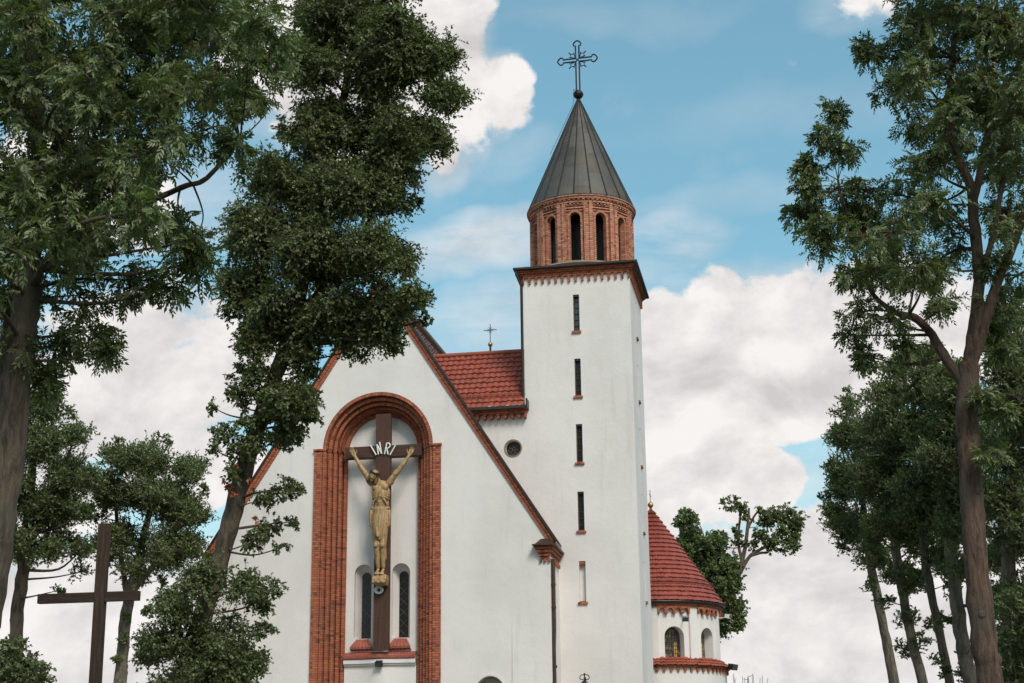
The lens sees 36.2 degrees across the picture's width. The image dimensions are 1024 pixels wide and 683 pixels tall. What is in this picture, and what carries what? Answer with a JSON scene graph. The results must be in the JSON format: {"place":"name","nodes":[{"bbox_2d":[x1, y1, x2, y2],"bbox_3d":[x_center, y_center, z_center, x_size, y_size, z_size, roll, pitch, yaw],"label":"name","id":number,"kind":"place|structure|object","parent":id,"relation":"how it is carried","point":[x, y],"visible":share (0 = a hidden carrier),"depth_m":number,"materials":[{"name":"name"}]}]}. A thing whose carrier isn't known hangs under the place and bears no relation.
{"place":"outdoors","nodes":[
{"label":"outdoors","id":0,"kind":"place"},
{"bbox_2d":[9,389,111,679],"bbox_3d":[-14.539,7.867,44.870,5.124,14.198,6.802,9,-19,-30],"label":"tree","id":1,"kind":"object","parent":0,"point":[59,505],"visible":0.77,"depth_m":44.77,"materials":[{"name":"green plant"}]},
{"bbox_2d":[0,0,1023,682],"label":"sky","id":2,"kind":"structure","parent":0,"point":[701,110],"materials":[{"name":"blue"}]},
{"label":"ground","id":3,"kind":"structure","parent":0,"visible":0},
{"bbox_2d":[0,633,56,682],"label":"shrub","id":4,"kind":"object","parent":3,"relation":"on","point":[13,667],"visible":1,"depth_m":37.68,"materials":[{"name":"green plant"}]},
{"bbox_2d":[37,523,140,682],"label":"timber cross","id":5,"kind":"object","parent":3,"relation":"on","point":[100,597],"visible":1,"depth_m":26.48,"materials":[{"name":"brown wood"}]},
{"bbox_2d":[82,430,219,682],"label":"tree","id":6,"kind":"object","parent":3,"relation":"on","point":[175,506],"visible":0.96,"depth_m":47.18,"materials":[{"name":"green plant"}]},
{"bbox_2d":[0,0,308,627],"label":"ash tree","id":7,"kind":"object","parent":3,"relation":"on","point":[89,173],"visible":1,"depth_m":17.82,"materials":[{"name":"green plant"}]},
{"bbox_2d":[127,0,483,682],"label":"lime tree","id":8,"kind":"object","parent":3,"relation":"on","point":[392,49],"visible":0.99,"depth_m":31.11,"materials":[{"name":"green plant"}]},
{"bbox_2d":[203,40,729,682],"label":"church","id":9,"kind":"structure","parent":3,"relation":"on","point":[533,540],"depth_m":50.75,"materials":[{"name":"white paint"}]},
{"bbox_2d":[350,573,373,650],"bbox_3d":[-4.735,8.626,50.148,0.740,2.572,0.650,-4,-16,10],"label":"lancet window","id":10,"kind":"structure","parent":9,"relation":"in","point":[364,644],"depth_m":50.35,"materials":[{"name":"black glass"}]},
{"bbox_2d":[375,660,382,666],"bbox_3d":[-4.159,10.097,49.051,0.228,0.217,0.278,-4,-16,10],"label":"ledge spotlight","id":11,"kind":"object","parent":9,"relation":"attached to","point":[378,663],"visible":1,"depth_m":48.95,"materials":[{"name":"metal"}]},
{"bbox_2d":[345,413,422,650],"bbox_3d":[-4.206,5.947,49.845,2.560,7.608,0.846,-4,-16,10],"label":"crucifix","id":12,"kind":"object","parent":9,"relation":"attached to","point":[381,477],"visible":1,"depth_m":50.01,"materials":[{"name":"brown wood"}]},
{"bbox_2d":[374,586,383,593],"bbox_3d":[-4.212,7.864,49.510,0.318,0.268,0.119,-4,-16,10],"label":"wall lamp","id":13,"kind":"object","parent":12,"relation":"attached to","point":[378,589],"visible":1,"depth_m":49.49,"materials":[{"name":"metal"}]},
{"bbox_2d":[390,571,410,649],"bbox_3d":[-3.516,8.550,49.936,0.740,2.572,0.650,-4,-16,10],"label":"lancet window","id":14,"kind":"structure","parent":9,"relation":"in","point":[402,643],"depth_m":50.15,"materials":[{"name":"black glass"}]},
{"bbox_2d":[476,674,504,682],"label":"arched window","id":15,"kind":"structure","parent":9,"relation":"in","point":[498,679],"depth_m":48.16,"materials":[{"name":"white paint"}]},
{"bbox_2d":[504,439,521,456],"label":"round window","id":16,"kind":"structure","parent":9,"relation":"in","point":[514,449],"depth_m":51.79,"materials":[{"name":"black glass"}]},
{"bbox_2d":[572,295,580,332],"bbox_3d":[2.174,-0.917,52.613,0.310,1.376,0.280,-4,-16,10],"label":"slit window","id":17,"kind":"structure","parent":9,"relation":"in","point":[575,297],"depth_m":52.68,"materials":[{"name":"grey glass"}]},
{"bbox_2d":[573,359,582,397],"bbox_3d":[2.199,1.234,51.990,0.310,1.380,0.280,-4,-16,10],"label":"slit window","id":18,"kind":"structure","parent":9,"relation":"in","point":[577,361],"depth_m":52.06,"materials":[{"name":"black glass"}]},
{"bbox_2d":[575,424,584,464],"bbox_3d":[2.224,3.384,51.367,0.310,1.383,0.280,-4,-16,10],"label":"slit window","id":19,"kind":"structure","parent":9,"relation":"in","point":[578,426],"depth_m":51.43,"materials":[{"name":"black glass"}]},
{"bbox_2d":[576,492,585,532],"bbox_3d":[2.249,5.542,50.742,0.310,1.379,0.280,-4,-16,10],"label":"slit window","id":20,"kind":"structure","parent":9,"relation":"in","point":[581,525],"depth_m":50.80,"materials":[{"name":"black glass"}]},
{"bbox_2d":[578,561,587,604],"bbox_3d":[2.274,7.723,50.111,0.310,1.401,0.280,-4,-16,10],"label":"slit window","id":21,"kind":"structure","parent":9,"relation":"in","point":[582,563],"depth_m":50.20,"materials":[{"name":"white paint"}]},
{"bbox_2d":[579,673,589,682],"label":"wall lantern","id":22,"kind":"object","parent":9,"relation":"attached to","point":[584,679],"depth_m":48.87,"materials":[{"name":"metal"}]},
{"bbox_2d":[664,627,679,656],"bbox_3d":[5.535,10.370,53.555,0.743,1.219,0.601,-4,-16,10],"label":"chapel window","id":23,"kind":"structure","parent":9,"relation":"in","point":[672,638],"depth_m":53.72,"materials":[{"name":"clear glass"}]},
{"bbox_2d":[681,616,688,621],"bbox_3d":[5.852,9.479,53.370,0.228,0.209,0.694,1,-16,-6],"label":"floodlight","id":24,"kind":"object","parent":9,"relation":"attached to","point":[685,619],"visible":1,"depth_m":53.06,"materials":[{"name":"grey glass"}]},
{"bbox_2d":[701,631,704,657],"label":"chapel window","id":25,"kind":"structure","parent":9,"relation":"in","point":[702,635],"depth_m":54.40,"materials":[{"name":"yellow glass"}]},
{"bbox_2d":[718,614,730,618],"bbox_3d":[7.423,9.657,54.898,0.518,0.167,0.215,-9,-18,26],"label":"arm floodlight","id":26,"kind":"object","parent":9,"relation":"attached to","point":[728,616],"visible":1,"depth_m":54.76,"materials":[{"name":"white metal"}]},
{"bbox_2d":[726,663,737,669],"bbox_3d":[7.610,11.313,54.366,0.291,0.244,0.424,14,-22,-41],"label":"box floodlight","id":27,"kind":"object","parent":9,"relation":"attached to","point":[732,666],"visible":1,"depth_m":54.23,"materials":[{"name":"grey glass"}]},
{"bbox_2d":[671,494,810,643],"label":"distant tree","id":28,"kind":"object","parent":3,"relation":"on","point":[720,569],"visible":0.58,"depth_m":82.85,"materials":[{"name":"green plant"}]},
{"bbox_2d":[733,673,767,682],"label":"bare bush","id":29,"kind":"object","parent":3,"relation":"on","point":[734,680],"visible":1,"depth_m":67.57,"materials":[{"name":"grey plant"}]},
{"bbox_2d":[816,384,899,682],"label":"tree","id":30,"kind":"object","parent":3,"relation":"on","point":[843,521],"visible":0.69,"depth_m":41.74,"materials":[{"name":"green plant"}]},
{"bbox_2d":[835,351,936,682],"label":"tree","id":31,"kind":"object","parent":3,"relation":"on","point":[879,458],"visible":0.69,"depth_m":38.64,"materials":[{"name":"green plant"}]},
{"bbox_2d":[777,0,1023,682],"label":"ash tree","id":32,"kind":"object","parent":3,"relation":"on","point":[994,102],"visible":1,"depth_m":22.17,"materials":[{"name":"green plant"}]},
{"bbox_2d":[877,338,962,682],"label":"tree","id":33,"kind":"object","parent":3,"relation":"on","point":[906,490],"visible":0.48,"depth_m":36.73,"materials":[{"name":"green plant"}]},
{"bbox_2d":[899,349,1000,682],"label":"tree","id":34,"kind":"object","parent":3,"relation":"on","point":[939,454],"visible":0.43,"depth_m":34.65,"materials":[{"name":"green plant"}]},
{"bbox_2d":[957,282,1023,682],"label":"tree","id":35,"kind":"object","parent":3,"relation":"on","point":[1004,503],"visible":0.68,"depth_m":30.31,"materials":[{"name":"green plant"}]}
]}

